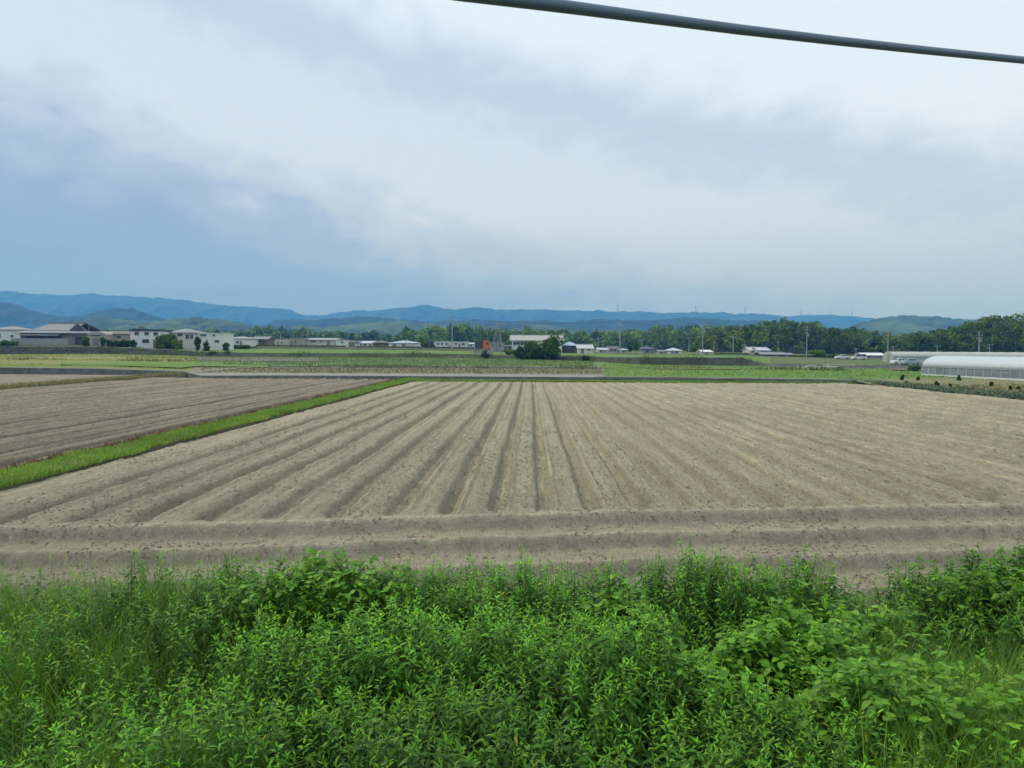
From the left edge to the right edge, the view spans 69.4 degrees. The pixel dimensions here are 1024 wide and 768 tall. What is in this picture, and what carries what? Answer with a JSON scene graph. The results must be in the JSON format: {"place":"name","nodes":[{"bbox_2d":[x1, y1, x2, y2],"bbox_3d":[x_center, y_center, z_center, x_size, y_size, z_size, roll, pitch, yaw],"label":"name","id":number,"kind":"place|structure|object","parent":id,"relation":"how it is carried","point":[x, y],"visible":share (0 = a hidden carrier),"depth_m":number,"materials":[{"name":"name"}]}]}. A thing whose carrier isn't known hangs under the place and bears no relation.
{"place":"outdoors","nodes":[
{"label":"outdoors","id":0,"kind":"place"},
{"bbox_2d":[0,374,127,384],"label":"field","id":1,"kind":"structure","parent":0,"point":[11,378],"depth_m":98.61,"materials":[{"name":"soil"}]},
{"bbox_2d":[0,368,190,376],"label":"retaining wall","id":2,"kind":"structure","parent":1,"relation":"on","point":[52,371],"depth_m":110.97,"materials":[{"name":"concrete"}]},
{"bbox_2d":[0,374,186,389],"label":"boundary balk","id":3,"kind":"object","parent":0,"point":[161,376],"visible":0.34,"depth_m":86.04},
{"bbox_2d":[0,371,191,388],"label":"balk weeds","id":4,"kind":"object","parent":3,"relation":"on","point":[30,384],"visible":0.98,"depth_m":83.76,"materials":[{"name":"green plant"}]},
{"bbox_2d":[0,353,200,370],"bbox_3d":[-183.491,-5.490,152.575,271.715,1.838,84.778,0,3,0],"label":"yellow field","id":5,"kind":"structure","parent":0,"point":[58,361],"depth_m":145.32,"materials":[{"name":"green plant"}]},
{"bbox_2d":[0,346,204,356],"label":"stone bank","id":6,"kind":"structure","parent":5,"relation":"on","point":[45,350],"depth_m":195.32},
{"bbox_2d":[25,346,191,350],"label":"field","id":7,"kind":"structure","parent":0,"point":[100,346],"depth_m":199.57,"materials":[{"name":"green plant"}]},
{"bbox_2d":[80,336,89,346],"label":"garden bush","id":8,"kind":"object","parent":7,"relation":"on","point":[86,339],"visible":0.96,"depth_m":200.48,"materials":[{"name":"green plant"}]},
{"bbox_2d":[155,334,170,348],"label":"broadleaf tree","id":9,"kind":"object","parent":7,"relation":"on","point":[163,340],"visible":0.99,"depth_m":201.74,"materials":[{"name":"green plant"}]},
{"bbox_2d":[154,340,182,349],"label":"hedge","id":10,"kind":"object","parent":7,"relation":"on","point":[169,346],"visible":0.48,"depth_m":203.75,"materials":[{"name":"green plant"}]},
{"bbox_2d":[60,361,267,367],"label":"green patch","id":11,"kind":"object","parent":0,"point":[160,364],"visible":0.96,"depth_m":133.79,"materials":[{"name":"green plant"}]},
{"bbox_2d":[0,377,393,468],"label":"field","id":12,"kind":"structure","parent":0,"point":[38,422],"depth_m":49.49,"materials":[{"name":"soil"}]},
{"bbox_2d":[74,317,334,333],"bbox_3d":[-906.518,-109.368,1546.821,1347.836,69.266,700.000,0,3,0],"label":"green hills","id":13,"kind":"structure","parent":0,"point":[194,323],"depth_m":1552.77,"materials":[{"name":"plant"}]},
{"bbox_2d":[0,377,419,490],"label":"grass strip","id":14,"kind":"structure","parent":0,"point":[41,469],"depth_m":29.69,"materials":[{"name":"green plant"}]},
{"bbox_2d":[0,377,402,470],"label":"strip edge weeds","id":15,"kind":"object","parent":14,"relation":"on","point":[107,444],"visible":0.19,"depth_m":32.15,"materials":[{"name":"green plant"}]},
{"bbox_2d":[196,357,317,360],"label":"bare patch","id":16,"kind":"object","parent":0,"point":[260,358],"visible":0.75,"depth_m":165.24,"materials":[{"name":"brown soil"}]},
{"bbox_2d":[192,367,344,372],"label":"side lane","id":17,"kind":"structure","parent":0,"point":[256,367],"depth_m":122.95,"materials":[{"name":"grey asphalt"}]},
{"bbox_2d":[0,367,603,376],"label":"farm road","id":18,"kind":"structure","parent":0,"point":[352,374],"depth_m":98.68,"materials":[{"name":"grey asphalt"}]},
{"bbox_2d":[349,340,361,346],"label":"tiny house","id":19,"kind":"structure","parent":0,"point":[351,343],"depth_m":265.60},
{"bbox_2d":[192,365,603,374],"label":"stubble field","id":20,"kind":"structure","parent":0,"point":[429,371],"depth_m":111.35,"materials":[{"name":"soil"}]},
{"bbox_2d":[268,365,609,368],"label":"bank","id":21,"kind":"structure","parent":20,"relation":"on","point":[448,366],"depth_m":132.13,"materials":[{"name":"green plant"}]},
{"bbox_2d":[192,354,603,366],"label":"pale field","id":22,"kind":"structure","parent":0,"point":[598,364],"depth_m":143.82,"materials":[{"name":"green plant"}]},
{"bbox_2d":[205,352,519,358],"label":"stone bank","id":23,"kind":"structure","parent":22,"relation":"on","point":[236,354],"depth_m":190.46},
{"bbox_2d":[321,363,419,364],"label":"green patch","id":24,"kind":"object","parent":22,"relation":"on","point":[368,364],"visible":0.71,"depth_m":136.06,"materials":[{"name":"green plant"}]},
{"bbox_2d":[513,345,527,358],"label":"broadleaf tree","id":25,"kind":"object","parent":22,"relation":"on","point":[518,351],"visible":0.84,"depth_m":182.08,"materials":[{"name":"green plant"}]},
{"bbox_2d":[0,302,827,339],"bbox_3d":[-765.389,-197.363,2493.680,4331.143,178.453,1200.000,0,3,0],"label":"hills","id":26,"kind":"structure","parent":0,"point":[15,315],"depth_m":2532.10,"materials":[{"name":"blue"}]},
{"bbox_2d":[192,349,769,362],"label":"field","id":27,"kind":"structure","parent":0,"point":[763,359],"depth_m":207.97,"materials":[{"name":"green plant"}]},
{"bbox_2d":[194,337,201,350],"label":"broadleaf tree","id":28,"kind":"object","parent":27,"relation":"on","point":[197,341],"visible":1,"depth_m":207.19,"materials":[{"name":"green plant"}]},
{"bbox_2d":[196,333,233,349],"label":"white block","id":29,"kind":"structure","parent":27,"relation":"on","point":[216,341],"depth_m":217.71,"materials":[{"name":"clear concrete"}]},
{"bbox_2d":[473,350,490,353],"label":"concrete ledge","id":30,"kind":"object","parent":27,"relation":"on","point":[479,351],"visible":0.29,"depth_m":201.21,"materials":[{"name":"grey concrete"}]},
{"bbox_2d":[475,341,489,349],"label":"shed","id":31,"kind":"object","parent":30,"relation":"on","point":[482,345],"visible":0.96,"depth_m":201.75,"materials":[{"name":"orange paint"}]},
{"bbox_2d":[1,345,1019,372],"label":"edge weeds","id":32,"kind":"object","parent":27,"relation":"on","point":[436,366],"visible":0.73,"depth_m":150.18,"materials":[{"name":"green plant"}]},
{"bbox_2d":[575,344,593,352],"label":"white barn","id":33,"kind":"structure","parent":27,"relation":"on","point":[585,348],"depth_m":227.79,"materials":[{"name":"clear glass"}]},
{"bbox_2d":[323,320,651,346],"bbox_3d":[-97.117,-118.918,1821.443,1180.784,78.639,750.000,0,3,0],"label":"dark hills","id":34,"kind":"structure","parent":0,"point":[394,328],"depth_m":1851.74,"materials":[{"name":"green plant"}]},
{"bbox_2d":[0,291,1017,328],"bbox_3d":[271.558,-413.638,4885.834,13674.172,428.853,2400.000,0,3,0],"label":"mountains","id":35,"kind":"structure","parent":0,"point":[90,303],"depth_m":5022.21,"materials":[{"name":"blue"}]},
{"bbox_2d":[0,381,1023,615],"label":"field","id":36,"kind":"structure","parent":0,"point":[451,510],"depth_m":20.98,"materials":[{"name":"soil"}]},
{"bbox_2d":[0,396,1023,609],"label":"soil clods","id":37,"kind":"object","parent":36,"relation":"on","point":[630,512],"visible":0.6,"depth_m":20.95,"materials":[{"name":"brown soil"}]},
{"bbox_2d":[0,641,1023,767],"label":"embankment","id":38,"kind":"structure","parent":0,"point":[558,726],"depth_m":7.16,"materials":[{"name":"green plant"}]},
{"bbox_2d":[0,541,1018,652],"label":"tall grass","id":39,"kind":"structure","parent":38,"relation":"on","point":[504,589],"depth_m":8.40,"materials":[{"name":"green plant"}]},
{"bbox_2d":[0,535,1023,767],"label":"leafy weeds","id":40,"kind":"object","parent":38,"relation":"on","point":[454,743],"visible":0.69,"depth_m":6.34,"materials":[{"name":"green plant"}]},
{"bbox_2d":[0,523,1023,767],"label":"bank grass","id":41,"kind":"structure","parent":38,"relation":"on","point":[952,735],"depth_m":6.66,"materials":[{"name":"green plant"}]},
{"bbox_2d":[1,540,1023,767],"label":"seed heads","id":42,"kind":"object","parent":41,"relation":"attached to","point":[678,737],"visible":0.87,"depth_m":6.19,"materials":[{"name":"plant"}]},
{"bbox_2d":[216,545,1023,767],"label":"vines","id":43,"kind":"object","parent":38,"relation":"on","point":[872,676],"visible":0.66,"depth_m":6.78,"materials":[{"name":"green plant"}]},
{"bbox_2d":[465,591,923,766],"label":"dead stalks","id":44,"kind":"object","parent":38,"relation":"on","point":[740,692],"visible":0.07,"depth_m":6.25,"materials":[{"name":"plant"}]},
{"bbox_2d":[0,0,1023,319],"label":"sky","id":45,"kind":"structure","parent":0,"point":[304,157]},
{"bbox_2d":[428,345,687,350],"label":"houses","id":46,"kind":"structure","parent":0,"point":[661,348],"depth_m":527.81,"materials":[{"name":"white"}]},
{"bbox_2d":[391,322,739,350],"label":"wood","id":47,"kind":"object","parent":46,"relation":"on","point":[663,337],"visible":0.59,"depth_m":501.13,"materials":[{"name":"green plant"}]},
{"bbox_2d":[288,346,852,358],"bbox_3d":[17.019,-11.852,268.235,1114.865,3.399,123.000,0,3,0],"label":"building plain","id":48,"kind":"structure","parent":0,"point":[683,353],"depth_m":244.81,"materials":[{"name":"green plant"}]},
{"bbox_2d":[0,326,32,340],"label":"pale house","id":49,"kind":"structure","parent":48,"relation":"on","point":[7,333],"depth_m":237.59,"materials":[{"name":"grey tile"}]},
{"bbox_2d":[11,338,67,344],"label":"garden wall","id":50,"kind":"structure","parent":48,"relation":"on","point":[36,341],"depth_m":206.71,"materials":[{"name":"grey concrete"}]},
{"bbox_2d":[13,315,100,344],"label":"tiled farmhouse","id":51,"kind":"object","parent":48,"relation":"on","point":[73,333],"visible":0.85,"depth_m":210.57,"materials":[{"name":"grey tile"}]},
{"bbox_2d":[87,331,113,344],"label":"arched shed","id":52,"kind":"structure","parent":48,"relation":"on","point":[94,336],"depth_m":207.65,"materials":[{"name":"metal"}]},
{"bbox_2d":[111,330,129,340],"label":"house","id":53,"kind":"structure","parent":48,"relation":"on","point":[119,335],"depth_m":211.65,"materials":[{"name":"white concrete"}]},
{"bbox_2d":[129,329,173,347],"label":"white house","id":54,"kind":"structure","parent":48,"relation":"on","point":[144,338],"depth_m":209.63,"materials":[{"name":"clear concrete"}]},
{"bbox_2d":[169,329,205,349],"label":"hip roof house","id":55,"kind":"structure","parent":48,"relation":"on","point":[187,336],"depth_m":215.70,"materials":[{"name":"grey tile"}]},
{"bbox_2d":[234,337,258,346],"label":"long white shed","id":56,"kind":"structure","parent":48,"relation":"on","point":[246,341],"depth_m":235.68,"materials":[{"name":"metal"}]},
{"bbox_2d":[253,336,275,344],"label":"brown house","id":57,"kind":"structure","parent":48,"relation":"on","point":[266,340],"depth_m":245.71,"materials":[{"name":"grey tile"}]},
{"bbox_2d":[275,339,289,344],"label":"beige factory","id":58,"kind":"structure","parent":48,"relation":"on","point":[282,341],"depth_m":261.61,"materials":[{"name":"metal"}]},
{"bbox_2d":[289,338,310,344],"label":"beige hall","id":59,"kind":"structure","parent":48,"relation":"on","point":[297,341],"depth_m":257.61,"materials":[{"name":"metal"}]},
{"bbox_2d":[256,345,344,346],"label":"hedge","id":60,"kind":"object","parent":48,"relation":"on","point":[306,345],"visible":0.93,"depth_m":241.25,"materials":[{"name":"green plant"}]},
{"bbox_2d":[306,338,343,345],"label":"pale factory","id":61,"kind":"structure","parent":48,"relation":"on","point":[322,341],"depth_m":261.63,"materials":[{"name":"metal"}]},
{"bbox_2d":[335,340,349,346],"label":"white annex","id":62,"kind":"object","parent":48,"relation":"on","point":[342,342],"visible":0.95,"depth_m":257.65,"materials":[{"name":"clear concrete"}]},
{"bbox_2d":[372,341,388,345],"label":"brown cottage","id":63,"kind":"structure","parent":48,"relation":"on","point":[381,343],"depth_m":257.63,"materials":[{"name":"clear"}]},
{"bbox_2d":[356,346,431,347],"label":"hedge","id":64,"kind":"object","parent":48,"relation":"on","point":[397,346],"visible":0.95,"depth_m":242.24,"materials":[{"name":"green plant"}]},
{"bbox_2d":[388,341,420,346],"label":"blue barn","id":65,"kind":"structure","parent":48,"relation":"on","point":[402,343],"depth_m":255.67,"materials":[{"name":"clear metal"}]},
{"bbox_2d":[434,342,451,346],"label":"shed","id":66,"kind":"object","parent":48,"relation":"on","point":[443,344],"depth_m":251.64,"materials":[{"name":"white metal"}]},
{"bbox_2d":[14,345,882,359],"bbox_3d":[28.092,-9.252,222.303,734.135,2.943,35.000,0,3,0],"label":"bank","id":67,"kind":"structure","parent":48,"relation":"on","point":[344,348],"depth_m":238.17,"materials":[{"name":"green plant"}]},
{"bbox_2d":[453,342,467,348],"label":"white hut","id":68,"kind":"object","parent":48,"relation":"on","point":[460,344],"visible":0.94,"depth_m":249.64,"materials":[{"name":"clear concrete"}]},
{"bbox_2d":[489,342,504,351],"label":"grey workshop","id":69,"kind":"structure","parent":48,"relation":"on","point":[497,346],"depth_m":231.69,"materials":[{"name":"metal"}]},
{"bbox_2d":[510,335,564,352],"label":"warehouse","id":70,"kind":"structure","parent":48,"relation":"on","point":[517,340],"depth_m":226.16,"materials":[{"name":"metal"}]},
{"bbox_2d":[562,342,576,352],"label":"dark house","id":71,"kind":"structure","parent":48,"relation":"on","point":[568,347],"depth_m":231.76,"materials":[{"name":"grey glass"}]},
{"bbox_2d":[638,346,655,352],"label":"dark roof house","id":72,"kind":"structure","parent":48,"relation":"on","point":[646,349],"depth_m":251.76,"materials":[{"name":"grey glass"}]},
{"bbox_2d":[664,348,682,353],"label":"gable house","id":73,"kind":"structure","parent":48,"relation":"on","point":[673,351],"depth_m":239.78,"materials":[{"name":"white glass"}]},
{"bbox_2d":[741,347,754,354],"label":"hill house","id":74,"kind":"structure","parent":48,"relation":"on","point":[745,350],"depth_m":249.84,"materials":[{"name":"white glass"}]},
{"bbox_2d":[752,347,771,352],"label":"twin roof house","id":75,"kind":"structure","parent":48,"relation":"on","point":[762,349],"depth_m":244.99,"materials":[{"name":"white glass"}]},
{"bbox_2d":[753,351,787,356],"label":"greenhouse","id":76,"kind":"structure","parent":48,"relation":"on","point":[759,353],"depth_m":238.75,"materials":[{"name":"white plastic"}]},
{"bbox_2d":[789,355,828,357],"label":"hedge","id":77,"kind":"object","parent":48,"relation":"on","point":[825,356],"visible":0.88,"depth_m":239.27,"materials":[{"name":"green plant"}]},
{"bbox_2d":[808,349,825,355],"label":"broadleaf tree","id":78,"kind":"object","parent":48,"relation":"on","point":[818,352],"visible":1,"depth_m":237.86,"materials":[{"name":"green plant"}]},
{"bbox_2d":[857,352,882,358],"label":"white strip shed","id":79,"kind":"structure","parent":48,"relation":"on","point":[874,355],"depth_m":235.85,"materials":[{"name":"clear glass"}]},
{"bbox_2d":[410,378,867,384],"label":"verge","id":80,"kind":"structure","parent":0,"point":[562,382],"depth_m":89.26,"materials":[{"name":"green plant"}]},
{"bbox_2d":[191,373,865,383],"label":"retaining wall","id":81,"kind":"structure","parent":80,"relation":"on","point":[437,377],"depth_m":94.09,"materials":[{"name":"concrete"}]},
{"bbox_2d":[453,0,1023,63],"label":"overhead cable","id":82,"kind":"object","parent":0,"point":[597,10],"visible":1,"depth_m":3.19,"materials":[{"name":"black rubber"}]},
{"bbox_2d":[604,375,895,380],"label":"grassy road","id":83,"kind":"structure","parent":0,"point":[733,378],"depth_m":93.46,"materials":[{"name":"green plant"}]},
{"bbox_2d":[596,376,806,378],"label":"track","id":84,"kind":"structure","parent":83,"relation":"on","point":[698,377],"depth_m":93.61,"materials":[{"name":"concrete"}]},
{"bbox_2d":[710,340,884,354],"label":"trees","id":85,"kind":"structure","parent":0,"point":[791,349],"depth_m":345.06,"materials":[{"name":"green plant"}]},
{"bbox_2d":[686,316,929,353],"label":"wood","id":86,"kind":"object","parent":85,"relation":"on","point":[783,333],"visible":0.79,"depth_m":338.84,"materials":[{"name":"green plant"}]},
{"bbox_2d":[771,364,844,367],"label":"road","id":87,"kind":"structure","parent":0,"point":[827,365],"depth_m":149.99,"materials":[{"name":"grey asphalt"}]},
{"bbox_2d":[900,358,920,364],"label":"parked car","id":88,"kind":"object","parent":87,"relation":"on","point":[908,361],"visible":1,"depth_m":148.66,"materials":[{"name":"silver metal"}]},
{"bbox_2d":[600,362,1023,379],"bbox_3d":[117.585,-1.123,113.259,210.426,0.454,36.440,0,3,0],"label":"green field","id":89,"kind":"structure","parent":0,"point":[794,374],"depth_m":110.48,"materials":[{"name":"green plant"}]},
{"bbox_2d":[653,367,738,368],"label":"pale patch","id":90,"kind":"object","parent":89,"relation":"on","point":[697,368],"visible":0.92,"depth_m":128.32,"materials":[{"name":"green plant"}]},
{"bbox_2d":[604,362,1023,371],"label":"green field","id":91,"kind":"structure","parent":0,"point":[609,365],"depth_m":142.62,"materials":[{"name":"green plant"}]},
{"bbox_2d":[532,356,758,365],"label":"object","id":92,"kind":"structure","parent":91,"relation":"on","point":[682,360],"depth_m":161.97,"materials":[{"name":"green plant"}]},
{"bbox_2d":[520,341,545,359],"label":"broadleaf tree","id":93,"kind":"object","parent":92,"relation":"on","point":[532,349],"visible":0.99,"depth_m":180.31,"materials":[{"name":"green plant"}]},
{"bbox_2d":[542,335,563,359],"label":"broadleaf tree","id":94,"kind":"object","parent":92,"relation":"on","point":[551,348],"visible":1,"depth_m":179.52,"materials":[{"name":"green plant"}]},
{"bbox_2d":[759,363,921,368],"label":"stone bank","id":95,"kind":"structure","parent":91,"relation":"on","point":[844,366],"depth_m":146.96,"materials":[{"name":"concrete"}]},
{"bbox_2d":[770,357,922,365],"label":"lane","id":96,"kind":"structure","parent":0,"point":[819,361],"depth_m":182.49,"materials":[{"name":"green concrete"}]},
{"bbox_2d":[851,354,866,359],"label":"parked car","id":97,"kind":"object","parent":96,"relation":"on","point":[860,356],"visible":1,"depth_m":218.11,"materials":[{"name":"white paint"}]},
{"bbox_2d":[883,351,1023,361],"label":"greenhouse","id":98,"kind":"object","parent":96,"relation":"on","point":[888,356],"visible":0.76,"depth_m":182.66,"materials":[{"name":"white plastic"}]},
{"bbox_2d":[844,377,1023,393],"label":"weedy plot","id":99,"kind":"object","parent":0,"point":[966,382],"visible":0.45,"depth_m":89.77,"materials":[{"name":"green plant"}]},
{"bbox_2d":[839,377,1023,399],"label":"field edge crop","id":100,"kind":"object","parent":99,"relation":"on","point":[981,392],"visible":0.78,"depth_m":72.42,"materials":[{"name":"green plant"}]},
{"bbox_2d":[921,356,1023,380],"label":"greenhouse","id":101,"kind":"object","parent":99,"relation":"on","point":[942,365],"visible":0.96,"depth_m":102.66,"materials":[{"name":"white plastic"}]},
{"bbox_2d":[961,370,1023,378],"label":"indoor crop","id":102,"kind":"object","parent":101,"relation":"in","point":[1013,375],"visible":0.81,"depth_m":100.67,"materials":[{"name":"green plant"}]},
{"bbox_2d":[848,315,1022,336],"bbox_3d":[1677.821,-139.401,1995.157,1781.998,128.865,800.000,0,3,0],"label":"hill","id":103,"kind":"structure","parent":0,"point":[905,324],"depth_m":2035.04,"materials":[{"name":"plant"}]},
{"bbox_2d":[963,337,1021,351],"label":"trees","id":104,"kind":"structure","parent":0,"point":[1017,348],"depth_m":283.26,"materials":[{"name":"green plant"}]},
{"bbox_2d":[884,311,1023,351],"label":"wood","id":105,"kind":"object","parent":104,"relation":"on","point":[945,340],"visible":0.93,"depth_m":278.37,"materials":[{"name":"green plant"}]},
{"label":"left wood ground","id":106,"kind":"structure","parent":0,"visible":0},
{"bbox_2d":[102,325,399,341],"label":"wood","id":107,"kind":"object","parent":106,"relation":"on","point":[304,332],"visible":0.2,"depth_m":622.92,"materials":[{"name":"green plant"}]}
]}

